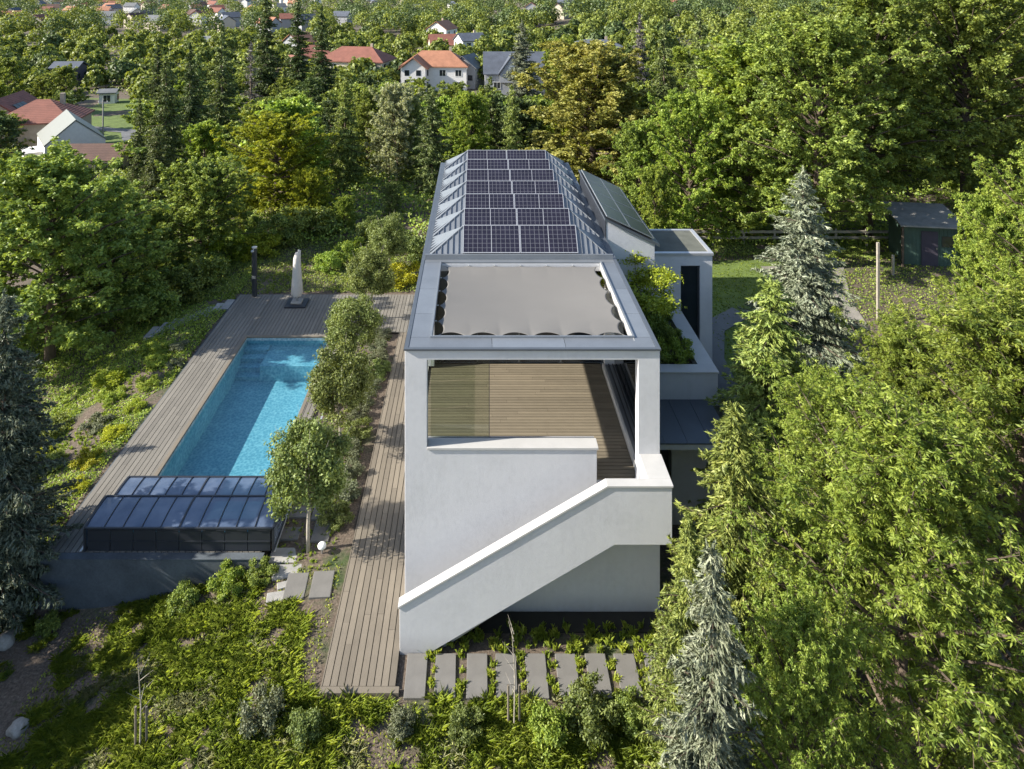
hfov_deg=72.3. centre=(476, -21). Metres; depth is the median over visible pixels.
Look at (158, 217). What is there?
leafy tree
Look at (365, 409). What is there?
bush
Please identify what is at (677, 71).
leafy tree
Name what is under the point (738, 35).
leafy tree
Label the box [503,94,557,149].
leafy tree
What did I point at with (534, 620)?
planting bed
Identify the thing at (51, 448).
cushion plant
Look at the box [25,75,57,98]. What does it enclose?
leafy tree
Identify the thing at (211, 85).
leafy tree
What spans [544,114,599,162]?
leafy tree
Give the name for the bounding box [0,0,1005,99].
distant wood
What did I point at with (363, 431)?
bush
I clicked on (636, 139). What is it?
leafy tree
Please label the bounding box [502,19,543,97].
conifer tree
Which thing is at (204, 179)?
leafy tree
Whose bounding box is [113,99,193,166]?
leafy tree
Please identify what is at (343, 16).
village house
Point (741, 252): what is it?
creeping plants
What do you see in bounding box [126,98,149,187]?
conifer tree
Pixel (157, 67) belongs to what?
conifer tree
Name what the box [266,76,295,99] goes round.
leafy tree
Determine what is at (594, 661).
paving slab
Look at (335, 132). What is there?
conifer tree
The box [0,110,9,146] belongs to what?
leafy tree
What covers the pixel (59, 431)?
cushion plant
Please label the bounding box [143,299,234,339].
garden steps
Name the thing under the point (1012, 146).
leafy tree
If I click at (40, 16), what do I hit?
village house
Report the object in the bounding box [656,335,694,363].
planter bush
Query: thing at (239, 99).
leafy tree
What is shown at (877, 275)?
fence post
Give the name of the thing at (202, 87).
conifer tree
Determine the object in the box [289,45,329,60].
red villa wing
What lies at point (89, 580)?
retaining wall
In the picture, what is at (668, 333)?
planter bush
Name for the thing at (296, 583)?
stepping stone
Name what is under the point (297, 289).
closed parasol
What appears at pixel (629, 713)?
garden bush
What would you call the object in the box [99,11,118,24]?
village house
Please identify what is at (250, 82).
conifer tree
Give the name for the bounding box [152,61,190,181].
conifer tree
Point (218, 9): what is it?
village house
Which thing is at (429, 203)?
undergrowth
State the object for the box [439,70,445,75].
window
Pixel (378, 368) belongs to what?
bush
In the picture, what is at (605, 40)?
dark flat house
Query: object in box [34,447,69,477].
cushion plant
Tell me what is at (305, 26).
village house
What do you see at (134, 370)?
rough grass
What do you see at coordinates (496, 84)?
window
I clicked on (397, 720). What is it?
garden bush
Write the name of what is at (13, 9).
village house
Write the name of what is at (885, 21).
leafy tree
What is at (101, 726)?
grass
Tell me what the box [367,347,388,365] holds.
bush
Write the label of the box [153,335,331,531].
swimming pool
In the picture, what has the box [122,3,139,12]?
village house
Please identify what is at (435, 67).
orange roof house
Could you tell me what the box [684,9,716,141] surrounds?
conifer tree
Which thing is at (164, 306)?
shrub
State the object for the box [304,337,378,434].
garden tree
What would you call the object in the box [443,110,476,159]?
leafy tree
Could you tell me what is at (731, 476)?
conifer tree
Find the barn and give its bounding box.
[48,61,88,86]
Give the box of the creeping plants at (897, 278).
[786,240,969,318]
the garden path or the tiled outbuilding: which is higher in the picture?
the tiled outbuilding
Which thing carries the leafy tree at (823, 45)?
on the ground at (20, 682)
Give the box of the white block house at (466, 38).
[452,30,483,55]
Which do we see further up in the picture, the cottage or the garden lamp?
the cottage
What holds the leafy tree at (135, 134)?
on the ground at (20, 682)
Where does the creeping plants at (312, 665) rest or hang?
on the ground at (20, 682)
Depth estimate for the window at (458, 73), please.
153.08 m
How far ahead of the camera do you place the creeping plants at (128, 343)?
32.92 m
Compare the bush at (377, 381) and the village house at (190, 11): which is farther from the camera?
the village house at (190, 11)
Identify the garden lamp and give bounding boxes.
[318,541,325,553]
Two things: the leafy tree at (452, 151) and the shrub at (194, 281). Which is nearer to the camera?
the shrub at (194, 281)
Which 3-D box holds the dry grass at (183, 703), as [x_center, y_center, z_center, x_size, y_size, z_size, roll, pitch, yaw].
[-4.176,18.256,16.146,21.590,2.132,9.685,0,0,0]
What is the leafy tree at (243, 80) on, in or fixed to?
on the ground at (20, 682)
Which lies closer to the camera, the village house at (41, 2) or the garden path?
the garden path
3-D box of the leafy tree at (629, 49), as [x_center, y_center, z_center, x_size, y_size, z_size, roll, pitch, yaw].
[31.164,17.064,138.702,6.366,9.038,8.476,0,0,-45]
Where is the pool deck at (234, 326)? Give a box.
[49,294,414,552]
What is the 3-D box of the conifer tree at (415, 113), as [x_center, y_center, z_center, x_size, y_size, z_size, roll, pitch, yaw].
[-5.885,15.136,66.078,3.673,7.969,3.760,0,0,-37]
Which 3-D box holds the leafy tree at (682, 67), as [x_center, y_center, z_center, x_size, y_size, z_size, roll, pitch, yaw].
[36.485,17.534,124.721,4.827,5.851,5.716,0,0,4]
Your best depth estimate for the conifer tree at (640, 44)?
99.76 m
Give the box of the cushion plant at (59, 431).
[39,412,71,438]
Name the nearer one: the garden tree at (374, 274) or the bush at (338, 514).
the bush at (338, 514)
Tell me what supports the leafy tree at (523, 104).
on the ground at (20, 682)
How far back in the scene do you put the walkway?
20.24 m
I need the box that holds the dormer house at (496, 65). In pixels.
[483,51,546,95]
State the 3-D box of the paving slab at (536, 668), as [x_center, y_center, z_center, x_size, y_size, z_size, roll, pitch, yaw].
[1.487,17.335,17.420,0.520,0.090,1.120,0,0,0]
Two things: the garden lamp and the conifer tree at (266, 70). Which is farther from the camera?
the conifer tree at (266, 70)
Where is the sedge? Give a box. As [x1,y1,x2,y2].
[0,574,754,768]
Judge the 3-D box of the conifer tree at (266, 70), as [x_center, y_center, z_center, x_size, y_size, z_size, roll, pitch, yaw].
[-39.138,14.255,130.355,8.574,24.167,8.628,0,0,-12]
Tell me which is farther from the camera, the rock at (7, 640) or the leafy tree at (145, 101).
the leafy tree at (145, 101)
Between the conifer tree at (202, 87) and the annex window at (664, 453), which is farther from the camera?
the conifer tree at (202, 87)
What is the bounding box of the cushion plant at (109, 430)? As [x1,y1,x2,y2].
[100,424,128,445]
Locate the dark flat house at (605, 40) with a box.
[575,36,623,48]
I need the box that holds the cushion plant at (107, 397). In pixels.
[93,384,130,408]
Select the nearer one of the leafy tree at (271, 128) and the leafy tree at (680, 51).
the leafy tree at (271, 128)
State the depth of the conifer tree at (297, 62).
149.52 m
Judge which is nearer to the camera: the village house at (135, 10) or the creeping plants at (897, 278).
the creeping plants at (897, 278)
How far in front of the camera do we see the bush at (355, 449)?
25.51 m
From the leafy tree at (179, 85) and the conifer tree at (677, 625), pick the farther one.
the leafy tree at (179, 85)
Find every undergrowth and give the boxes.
[9,147,1023,257]
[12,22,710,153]
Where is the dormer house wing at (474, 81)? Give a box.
[460,53,484,88]
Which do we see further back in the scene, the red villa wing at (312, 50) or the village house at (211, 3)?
the village house at (211, 3)
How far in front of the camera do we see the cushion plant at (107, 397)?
29.44 m
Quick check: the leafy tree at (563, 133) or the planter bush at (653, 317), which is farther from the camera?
the leafy tree at (563, 133)
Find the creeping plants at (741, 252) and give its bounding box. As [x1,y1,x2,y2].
[651,222,1023,258]
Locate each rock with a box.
[0,629,16,650]
[5,717,29,739]
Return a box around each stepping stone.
[266,591,283,605]
[268,548,296,564]
[270,527,300,542]
[272,564,301,580]
[277,581,286,590]
[282,572,308,600]
[287,507,311,518]
[309,570,334,599]
[310,521,331,542]
[311,506,332,520]
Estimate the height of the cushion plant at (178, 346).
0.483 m
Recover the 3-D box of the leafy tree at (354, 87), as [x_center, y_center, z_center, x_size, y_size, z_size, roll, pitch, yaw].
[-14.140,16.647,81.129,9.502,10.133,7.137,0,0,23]
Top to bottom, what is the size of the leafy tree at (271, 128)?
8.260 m
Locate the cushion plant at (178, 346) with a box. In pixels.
[168,339,190,353]
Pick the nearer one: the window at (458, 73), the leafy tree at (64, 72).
the leafy tree at (64, 72)
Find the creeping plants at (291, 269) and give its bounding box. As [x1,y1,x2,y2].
[73,234,424,301]
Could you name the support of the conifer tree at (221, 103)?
on the ground at (20, 682)
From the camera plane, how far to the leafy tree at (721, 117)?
58.92 m
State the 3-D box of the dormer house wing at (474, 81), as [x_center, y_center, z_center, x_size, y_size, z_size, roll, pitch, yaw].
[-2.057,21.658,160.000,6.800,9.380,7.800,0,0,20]
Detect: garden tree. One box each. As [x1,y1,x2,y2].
[259,410,354,553]
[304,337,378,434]
[322,292,386,352]
[344,242,399,309]
[366,211,410,267]
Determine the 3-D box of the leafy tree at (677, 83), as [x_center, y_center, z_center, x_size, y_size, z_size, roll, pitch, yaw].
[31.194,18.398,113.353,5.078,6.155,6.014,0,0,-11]
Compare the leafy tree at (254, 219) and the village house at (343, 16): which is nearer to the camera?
the leafy tree at (254, 219)
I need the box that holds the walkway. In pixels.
[319,332,406,696]
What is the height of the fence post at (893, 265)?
1.400 m
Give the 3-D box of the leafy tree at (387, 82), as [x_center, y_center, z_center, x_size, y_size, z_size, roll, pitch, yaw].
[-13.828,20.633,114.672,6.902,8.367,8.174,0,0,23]
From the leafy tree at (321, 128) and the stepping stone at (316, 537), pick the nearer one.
the stepping stone at (316, 537)
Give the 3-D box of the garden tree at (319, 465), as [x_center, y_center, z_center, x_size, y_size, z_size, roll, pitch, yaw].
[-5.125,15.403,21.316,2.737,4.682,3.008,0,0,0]
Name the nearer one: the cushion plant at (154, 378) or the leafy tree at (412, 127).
the cushion plant at (154, 378)
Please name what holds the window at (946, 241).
in the garden hut
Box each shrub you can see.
[116,280,182,333]
[148,260,208,305]
[176,252,230,290]
[205,228,253,263]
[240,229,283,262]
[253,205,312,248]
[289,204,337,242]
[311,250,343,274]
[334,236,367,262]
[353,219,388,248]
[389,260,420,289]
[403,229,425,262]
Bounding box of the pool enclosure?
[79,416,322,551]
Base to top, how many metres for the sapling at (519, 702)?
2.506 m
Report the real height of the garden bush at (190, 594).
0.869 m
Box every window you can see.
[103,95,110,101]
[435,271,602,362]
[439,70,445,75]
[455,70,461,76]
[493,82,500,88]
[660,450,670,477]
[681,266,698,338]
[942,236,953,247]
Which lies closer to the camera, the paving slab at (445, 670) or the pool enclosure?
the paving slab at (445, 670)
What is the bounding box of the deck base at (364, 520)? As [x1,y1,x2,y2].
[72,296,413,685]
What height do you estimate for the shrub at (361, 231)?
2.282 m
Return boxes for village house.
[1,10,21,20]
[5,7,20,10]
[30,14,49,29]
[35,0,46,5]
[36,6,54,12]
[45,4,60,11]
[96,6,112,10]
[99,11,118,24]
[106,4,121,14]
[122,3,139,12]
[124,12,146,28]
[130,8,139,12]
[139,9,157,14]
[143,15,168,31]
[186,9,197,19]
[190,10,208,24]
[199,1,207,10]
[207,1,220,6]
[208,5,225,8]
[209,7,225,18]
[218,15,236,31]
[219,12,240,26]
[240,0,252,6]
[256,17,281,32]
[271,3,286,13]
[279,13,294,28]
[287,0,300,7]
[296,14,315,30]
[332,11,351,24]
[525,2,536,9]
[555,3,568,19]
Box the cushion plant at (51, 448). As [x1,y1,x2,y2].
[35,440,54,456]
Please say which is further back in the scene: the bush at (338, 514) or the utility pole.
the utility pole
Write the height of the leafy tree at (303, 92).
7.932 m
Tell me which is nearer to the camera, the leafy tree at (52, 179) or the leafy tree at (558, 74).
the leafy tree at (52, 179)
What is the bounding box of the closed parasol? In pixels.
[284,249,309,307]
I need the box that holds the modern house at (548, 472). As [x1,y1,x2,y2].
[398,150,732,654]
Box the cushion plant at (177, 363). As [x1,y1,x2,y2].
[165,357,184,369]
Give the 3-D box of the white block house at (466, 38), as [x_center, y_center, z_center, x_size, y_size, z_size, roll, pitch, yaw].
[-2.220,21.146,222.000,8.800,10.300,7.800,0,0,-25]
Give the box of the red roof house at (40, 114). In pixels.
[2,93,94,152]
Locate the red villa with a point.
(342, 56)
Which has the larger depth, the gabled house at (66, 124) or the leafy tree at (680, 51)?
the leafy tree at (680, 51)
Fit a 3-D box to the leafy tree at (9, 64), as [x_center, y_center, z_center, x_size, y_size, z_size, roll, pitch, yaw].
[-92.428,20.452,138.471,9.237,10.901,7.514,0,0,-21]
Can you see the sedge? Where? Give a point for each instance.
(77, 761)
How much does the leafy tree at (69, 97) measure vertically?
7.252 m
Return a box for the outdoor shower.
[251,246,256,296]
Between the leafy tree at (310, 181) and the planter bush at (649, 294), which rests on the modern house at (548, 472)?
the planter bush at (649, 294)
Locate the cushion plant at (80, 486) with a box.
[59,473,89,496]
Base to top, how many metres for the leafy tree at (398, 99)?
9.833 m
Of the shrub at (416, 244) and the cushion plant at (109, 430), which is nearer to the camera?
the cushion plant at (109, 430)
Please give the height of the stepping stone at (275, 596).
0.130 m
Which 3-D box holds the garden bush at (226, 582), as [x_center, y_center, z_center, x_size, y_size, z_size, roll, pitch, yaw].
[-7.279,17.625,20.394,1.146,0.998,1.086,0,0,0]
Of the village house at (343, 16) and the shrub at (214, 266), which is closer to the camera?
the shrub at (214, 266)
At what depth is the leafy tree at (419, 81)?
122.46 m
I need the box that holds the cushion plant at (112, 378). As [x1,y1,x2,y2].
[88,366,130,391]
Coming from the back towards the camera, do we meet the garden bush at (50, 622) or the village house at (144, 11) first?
the village house at (144, 11)
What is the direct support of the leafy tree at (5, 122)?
on the ground at (20, 682)
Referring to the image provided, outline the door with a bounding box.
[921,231,937,265]
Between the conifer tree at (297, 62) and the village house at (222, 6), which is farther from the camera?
the village house at (222, 6)
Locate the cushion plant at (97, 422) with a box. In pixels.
[76,411,114,435]
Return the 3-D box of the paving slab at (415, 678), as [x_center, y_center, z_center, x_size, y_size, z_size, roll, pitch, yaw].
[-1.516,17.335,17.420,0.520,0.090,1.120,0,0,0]
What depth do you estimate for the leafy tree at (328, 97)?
113.03 m
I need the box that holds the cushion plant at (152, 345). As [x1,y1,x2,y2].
[136,334,172,355]
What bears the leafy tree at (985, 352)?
on the ground at (20, 682)
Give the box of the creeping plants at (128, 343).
[0,254,266,633]
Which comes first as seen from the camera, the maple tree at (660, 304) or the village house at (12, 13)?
the maple tree at (660, 304)
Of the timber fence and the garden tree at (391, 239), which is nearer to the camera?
the garden tree at (391, 239)
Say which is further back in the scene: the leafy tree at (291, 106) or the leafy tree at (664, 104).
the leafy tree at (664, 104)
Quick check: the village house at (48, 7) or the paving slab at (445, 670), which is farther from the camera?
the village house at (48, 7)
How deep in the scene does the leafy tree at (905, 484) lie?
13.19 m
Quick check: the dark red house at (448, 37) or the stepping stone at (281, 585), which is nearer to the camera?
the stepping stone at (281, 585)
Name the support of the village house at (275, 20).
on the ground at (20, 682)
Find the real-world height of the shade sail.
0.184 m
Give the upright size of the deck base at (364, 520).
0.360 m
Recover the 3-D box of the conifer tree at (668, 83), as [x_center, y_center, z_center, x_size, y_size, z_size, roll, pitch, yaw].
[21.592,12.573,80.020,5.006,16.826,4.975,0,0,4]
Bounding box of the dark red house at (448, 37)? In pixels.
[427,34,455,46]
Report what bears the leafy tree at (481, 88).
on the ground at (20, 682)
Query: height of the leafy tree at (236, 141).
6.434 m
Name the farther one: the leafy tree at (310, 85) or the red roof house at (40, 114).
the leafy tree at (310, 85)
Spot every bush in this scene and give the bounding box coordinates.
[32,608,62,637]
[164,579,200,617]
[205,557,248,602]
[236,681,285,740]
[243,555,279,587]
[285,706,325,753]
[316,499,355,532]
[331,478,361,507]
[341,437,363,462]
[342,416,372,441]
[343,456,362,482]
[346,405,370,425]
[356,389,377,406]
[364,377,382,392]
[365,357,391,381]
[367,338,387,351]
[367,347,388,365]
[375,327,392,341]
[387,703,417,751]
[447,700,485,748]
[526,697,569,765]
[558,668,622,749]
[608,684,653,741]
[639,298,672,331]
[640,289,655,327]
[653,320,682,346]
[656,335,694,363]
[658,311,672,321]
[660,355,666,363]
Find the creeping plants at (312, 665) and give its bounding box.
[0,563,651,768]
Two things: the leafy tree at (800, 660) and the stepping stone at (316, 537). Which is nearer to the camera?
the leafy tree at (800, 660)
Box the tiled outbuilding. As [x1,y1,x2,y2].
[60,143,133,173]
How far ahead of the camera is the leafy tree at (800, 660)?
12.04 m
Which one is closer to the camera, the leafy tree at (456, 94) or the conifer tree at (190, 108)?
the conifer tree at (190, 108)
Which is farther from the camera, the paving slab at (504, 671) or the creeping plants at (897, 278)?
the creeping plants at (897, 278)
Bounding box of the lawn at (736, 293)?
[712,259,994,581]
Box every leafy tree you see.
[0,56,33,95]
[0,82,15,97]
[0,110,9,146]
[0,115,35,155]
[0,136,175,362]
[0,147,16,195]
[0,173,30,288]
[3,113,35,150]
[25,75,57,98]
[41,63,93,105]
[49,90,76,104]
[57,173,182,318]
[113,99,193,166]
[127,108,156,162]
[135,199,190,281]
[141,93,184,135]
[144,153,277,271]
[171,80,188,93]
[172,118,229,170]
[177,63,215,90]
[183,65,229,104]
[201,80,238,107]
[201,119,231,155]
[207,121,242,177]
[209,110,339,215]
[216,133,267,194]
[220,81,249,95]
[225,96,281,168]
[227,95,258,119]
[229,195,252,232]
[233,71,256,95]
[239,93,333,204]
[245,214,263,231]
[256,95,277,103]
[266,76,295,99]
[274,86,306,103]
[286,167,336,225]
[293,89,313,104]
[295,77,330,102]
[298,124,333,185]
[303,72,335,98]
[309,80,394,151]
[310,98,354,159]
[311,187,334,211]
[320,89,339,123]
[328,194,358,233]
[345,71,388,87]
[350,84,386,174]
[363,215,379,243]
[364,80,426,179]
[367,83,385,99]
[378,81,398,87]
[379,181,402,215]
[384,103,429,157]
[405,82,431,96]
[406,76,437,97]
[420,94,455,154]
[434,80,470,99]
[440,91,467,126]
[441,90,495,159]
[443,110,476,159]
[460,85,508,132]
[478,92,513,146]
[484,95,543,149]
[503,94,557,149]
[511,38,680,186]
[536,36,582,91]
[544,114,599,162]
[551,86,635,147]
[587,92,646,168]
[596,115,677,218]
[614,80,657,141]
[619,43,653,78]
[626,87,760,242]
[630,64,662,89]
[635,84,658,118]
[636,161,680,228]
[638,95,657,118]
[643,105,691,176]
[646,101,669,119]
[649,53,675,84]
[657,45,694,84]
[657,78,685,92]
[670,35,849,232]
[670,62,693,91]
[676,69,708,92]
[701,570,912,768]
[708,355,1023,768]
[717,94,781,188]
[719,13,931,262]
[721,35,746,58]
[728,30,762,44]
[731,6,852,184]
[746,359,929,677]
[784,0,983,242]
[807,296,1015,643]
[826,16,930,180]
[846,268,1023,768]
[884,0,1023,238]
[910,0,1023,205]
[934,139,1023,414]
[942,116,1006,192]
[946,185,1023,318]
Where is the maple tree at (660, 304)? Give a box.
[597,250,686,315]
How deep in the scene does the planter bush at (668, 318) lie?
27.41 m
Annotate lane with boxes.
[94,126,135,142]
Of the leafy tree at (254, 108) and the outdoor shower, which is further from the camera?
the leafy tree at (254, 108)
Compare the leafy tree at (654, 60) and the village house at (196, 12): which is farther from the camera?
the village house at (196, 12)
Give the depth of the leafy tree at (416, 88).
106.25 m
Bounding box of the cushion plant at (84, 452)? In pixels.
[67,446,106,471]
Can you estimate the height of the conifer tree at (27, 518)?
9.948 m
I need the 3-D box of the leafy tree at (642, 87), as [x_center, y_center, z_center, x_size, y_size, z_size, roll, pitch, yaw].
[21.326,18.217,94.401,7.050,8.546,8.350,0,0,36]
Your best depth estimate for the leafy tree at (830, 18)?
58.58 m
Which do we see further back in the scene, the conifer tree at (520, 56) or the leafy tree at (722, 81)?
the conifer tree at (520, 56)
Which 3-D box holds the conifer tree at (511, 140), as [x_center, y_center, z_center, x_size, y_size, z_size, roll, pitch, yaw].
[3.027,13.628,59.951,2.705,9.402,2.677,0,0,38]
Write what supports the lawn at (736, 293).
on the ground at (20, 682)
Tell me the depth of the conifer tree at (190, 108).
74.77 m
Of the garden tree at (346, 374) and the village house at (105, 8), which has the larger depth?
the village house at (105, 8)
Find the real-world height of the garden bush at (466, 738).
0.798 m
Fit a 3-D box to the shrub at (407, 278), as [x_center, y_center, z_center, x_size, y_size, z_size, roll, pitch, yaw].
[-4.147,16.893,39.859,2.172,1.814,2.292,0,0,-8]
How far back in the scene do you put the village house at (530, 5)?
408.94 m
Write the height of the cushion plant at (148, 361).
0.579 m
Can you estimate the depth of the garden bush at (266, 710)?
16.24 m
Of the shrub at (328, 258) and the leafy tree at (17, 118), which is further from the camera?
the leafy tree at (17, 118)
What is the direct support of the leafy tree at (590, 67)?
on the ground at (20, 682)
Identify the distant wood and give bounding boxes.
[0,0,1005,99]
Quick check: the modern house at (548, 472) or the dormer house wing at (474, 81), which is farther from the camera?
the dormer house wing at (474, 81)
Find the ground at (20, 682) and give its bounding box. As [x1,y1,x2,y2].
[0,0,1023,768]
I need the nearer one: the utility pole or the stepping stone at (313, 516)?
the stepping stone at (313, 516)
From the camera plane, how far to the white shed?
143.87 m
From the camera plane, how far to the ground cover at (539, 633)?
18.14 m
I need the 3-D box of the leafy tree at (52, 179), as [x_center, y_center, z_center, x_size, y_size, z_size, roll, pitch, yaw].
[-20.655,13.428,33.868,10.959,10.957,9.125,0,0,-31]
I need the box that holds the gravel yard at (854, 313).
[761,266,865,323]
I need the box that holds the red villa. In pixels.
[320,43,396,67]
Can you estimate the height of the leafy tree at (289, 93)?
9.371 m
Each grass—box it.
[0,572,760,768]
[0,575,762,768]
[16,242,1011,618]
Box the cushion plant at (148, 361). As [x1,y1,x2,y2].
[142,353,170,372]
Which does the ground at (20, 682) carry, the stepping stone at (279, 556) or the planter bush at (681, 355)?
the stepping stone at (279, 556)
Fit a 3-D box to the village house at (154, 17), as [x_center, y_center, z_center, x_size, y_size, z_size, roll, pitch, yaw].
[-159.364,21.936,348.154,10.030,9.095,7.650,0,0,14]
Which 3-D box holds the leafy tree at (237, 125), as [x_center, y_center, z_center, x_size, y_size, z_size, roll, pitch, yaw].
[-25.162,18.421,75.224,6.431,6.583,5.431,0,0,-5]
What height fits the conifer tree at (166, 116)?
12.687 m
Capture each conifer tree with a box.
[0,287,83,636]
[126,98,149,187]
[133,60,190,198]
[136,128,177,212]
[144,44,162,102]
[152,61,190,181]
[178,42,206,158]
[179,52,218,155]
[205,25,240,153]
[239,40,262,122]
[245,0,284,101]
[282,0,312,81]
[302,5,339,102]
[320,80,371,189]
[326,96,354,164]
[398,99,428,180]
[407,86,452,198]
[481,76,505,149]
[497,85,523,150]
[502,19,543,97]
[631,513,739,768]
[632,12,650,84]
[646,17,678,115]
[646,537,766,768]
[648,400,838,766]
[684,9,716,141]
[687,274,841,590]
[718,165,880,407]
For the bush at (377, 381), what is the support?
on the ground at (20, 682)
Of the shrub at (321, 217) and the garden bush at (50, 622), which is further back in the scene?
the shrub at (321, 217)
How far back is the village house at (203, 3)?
566.40 m
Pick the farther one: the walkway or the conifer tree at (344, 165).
the conifer tree at (344, 165)
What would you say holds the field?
on the ground at (20, 682)
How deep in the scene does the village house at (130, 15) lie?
368.72 m
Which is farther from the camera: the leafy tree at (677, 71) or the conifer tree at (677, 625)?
the leafy tree at (677, 71)
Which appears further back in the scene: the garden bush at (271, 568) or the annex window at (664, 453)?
the annex window at (664, 453)
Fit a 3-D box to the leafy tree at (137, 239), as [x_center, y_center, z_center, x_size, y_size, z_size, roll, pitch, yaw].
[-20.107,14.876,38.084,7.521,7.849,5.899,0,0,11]
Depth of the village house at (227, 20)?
341.38 m
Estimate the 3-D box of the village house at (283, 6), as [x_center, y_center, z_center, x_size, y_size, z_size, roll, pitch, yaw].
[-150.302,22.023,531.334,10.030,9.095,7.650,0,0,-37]
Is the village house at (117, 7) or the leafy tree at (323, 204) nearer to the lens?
the leafy tree at (323, 204)
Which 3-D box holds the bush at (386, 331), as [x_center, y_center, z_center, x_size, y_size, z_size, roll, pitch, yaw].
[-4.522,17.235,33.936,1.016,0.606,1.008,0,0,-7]
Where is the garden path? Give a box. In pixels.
[712,307,747,415]
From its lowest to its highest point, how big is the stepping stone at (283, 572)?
0.130 m
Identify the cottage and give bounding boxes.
[282,32,316,45]
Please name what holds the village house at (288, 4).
on the ground at (20, 682)
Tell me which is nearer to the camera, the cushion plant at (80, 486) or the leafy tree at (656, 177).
the cushion plant at (80, 486)
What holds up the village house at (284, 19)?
on the ground at (20, 682)
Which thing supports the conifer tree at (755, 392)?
on the lawn at (736, 293)
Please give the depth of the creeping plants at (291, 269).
41.22 m
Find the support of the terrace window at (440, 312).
in the modern house at (548, 472)
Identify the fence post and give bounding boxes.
[876,242,879,320]
[891,255,894,275]
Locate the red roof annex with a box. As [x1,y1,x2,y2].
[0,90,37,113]
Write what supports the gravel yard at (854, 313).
on the ground at (20, 682)
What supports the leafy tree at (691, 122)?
on the ground at (20, 682)
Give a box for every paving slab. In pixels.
[403,653,427,699]
[434,653,455,699]
[466,653,487,699]
[496,653,517,698]
[525,653,548,699]
[555,653,578,699]
[585,653,612,699]
[613,653,642,699]
[643,653,666,690]
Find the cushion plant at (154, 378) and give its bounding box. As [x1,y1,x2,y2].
[135,373,160,390]
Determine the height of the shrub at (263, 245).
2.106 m
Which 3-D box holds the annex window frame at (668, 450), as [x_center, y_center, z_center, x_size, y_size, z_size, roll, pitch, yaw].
[5.630,15.860,22.320,1.060,2.980,0.040,0,0,0]
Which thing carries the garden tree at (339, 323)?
on the ground at (20, 682)
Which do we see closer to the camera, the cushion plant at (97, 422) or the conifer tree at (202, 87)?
the cushion plant at (97, 422)
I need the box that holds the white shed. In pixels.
[96,88,120,103]
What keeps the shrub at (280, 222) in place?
on the ground at (20, 682)
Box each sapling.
[126,664,153,746]
[505,616,520,725]
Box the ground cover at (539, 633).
[424,618,664,702]
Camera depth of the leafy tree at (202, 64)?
138.76 m
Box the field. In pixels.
[72,98,148,142]
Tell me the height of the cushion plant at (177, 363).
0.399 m
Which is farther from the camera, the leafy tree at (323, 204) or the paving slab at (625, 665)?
the leafy tree at (323, 204)
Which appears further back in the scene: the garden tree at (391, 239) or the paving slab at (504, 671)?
the garden tree at (391, 239)
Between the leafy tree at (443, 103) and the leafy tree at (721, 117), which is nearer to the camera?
the leafy tree at (721, 117)
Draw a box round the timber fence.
[694,228,888,246]
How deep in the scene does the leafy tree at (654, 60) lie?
134.98 m
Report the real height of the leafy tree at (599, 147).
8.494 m
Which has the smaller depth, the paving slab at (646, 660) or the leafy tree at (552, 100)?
the paving slab at (646, 660)
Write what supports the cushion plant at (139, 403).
on the ground at (20, 682)
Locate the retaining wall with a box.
[39,296,263,608]
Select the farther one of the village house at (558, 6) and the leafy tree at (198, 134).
the village house at (558, 6)
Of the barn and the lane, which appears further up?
the barn
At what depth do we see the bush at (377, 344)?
32.82 m
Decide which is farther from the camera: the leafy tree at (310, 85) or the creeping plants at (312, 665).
the leafy tree at (310, 85)
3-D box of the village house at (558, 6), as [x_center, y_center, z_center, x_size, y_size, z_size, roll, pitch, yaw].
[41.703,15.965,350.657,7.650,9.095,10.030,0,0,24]
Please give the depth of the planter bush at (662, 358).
24.24 m
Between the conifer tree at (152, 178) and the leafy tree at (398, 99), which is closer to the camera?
the conifer tree at (152, 178)
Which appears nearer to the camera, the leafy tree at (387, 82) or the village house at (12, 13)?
the leafy tree at (387, 82)
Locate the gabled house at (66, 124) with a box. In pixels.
[21,109,105,156]
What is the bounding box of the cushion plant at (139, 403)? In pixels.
[122,397,147,413]
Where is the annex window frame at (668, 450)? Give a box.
[668,450,669,475]
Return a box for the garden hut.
[879,201,966,268]
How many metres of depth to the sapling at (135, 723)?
16.43 m
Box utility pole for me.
[98,99,107,134]
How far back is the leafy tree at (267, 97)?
118.03 m
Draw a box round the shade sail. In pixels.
[435,265,623,334]
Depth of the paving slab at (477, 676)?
17.40 m
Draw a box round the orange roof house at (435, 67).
[399,47,468,91]
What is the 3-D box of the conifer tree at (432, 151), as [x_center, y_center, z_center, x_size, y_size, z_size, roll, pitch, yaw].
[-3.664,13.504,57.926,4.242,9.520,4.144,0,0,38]
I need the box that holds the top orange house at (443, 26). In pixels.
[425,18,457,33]
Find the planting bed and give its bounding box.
[470,612,662,632]
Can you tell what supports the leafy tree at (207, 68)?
on the ground at (20, 682)
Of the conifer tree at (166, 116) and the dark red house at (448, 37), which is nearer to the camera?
the conifer tree at (166, 116)
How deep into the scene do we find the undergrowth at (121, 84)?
213.84 m
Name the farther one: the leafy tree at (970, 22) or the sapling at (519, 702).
the leafy tree at (970, 22)
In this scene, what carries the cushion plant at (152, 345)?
on the ground at (20, 682)
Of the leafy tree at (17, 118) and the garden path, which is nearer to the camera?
the garden path
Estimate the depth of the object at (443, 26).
261.03 m
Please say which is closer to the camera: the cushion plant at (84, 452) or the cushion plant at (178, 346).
the cushion plant at (84, 452)

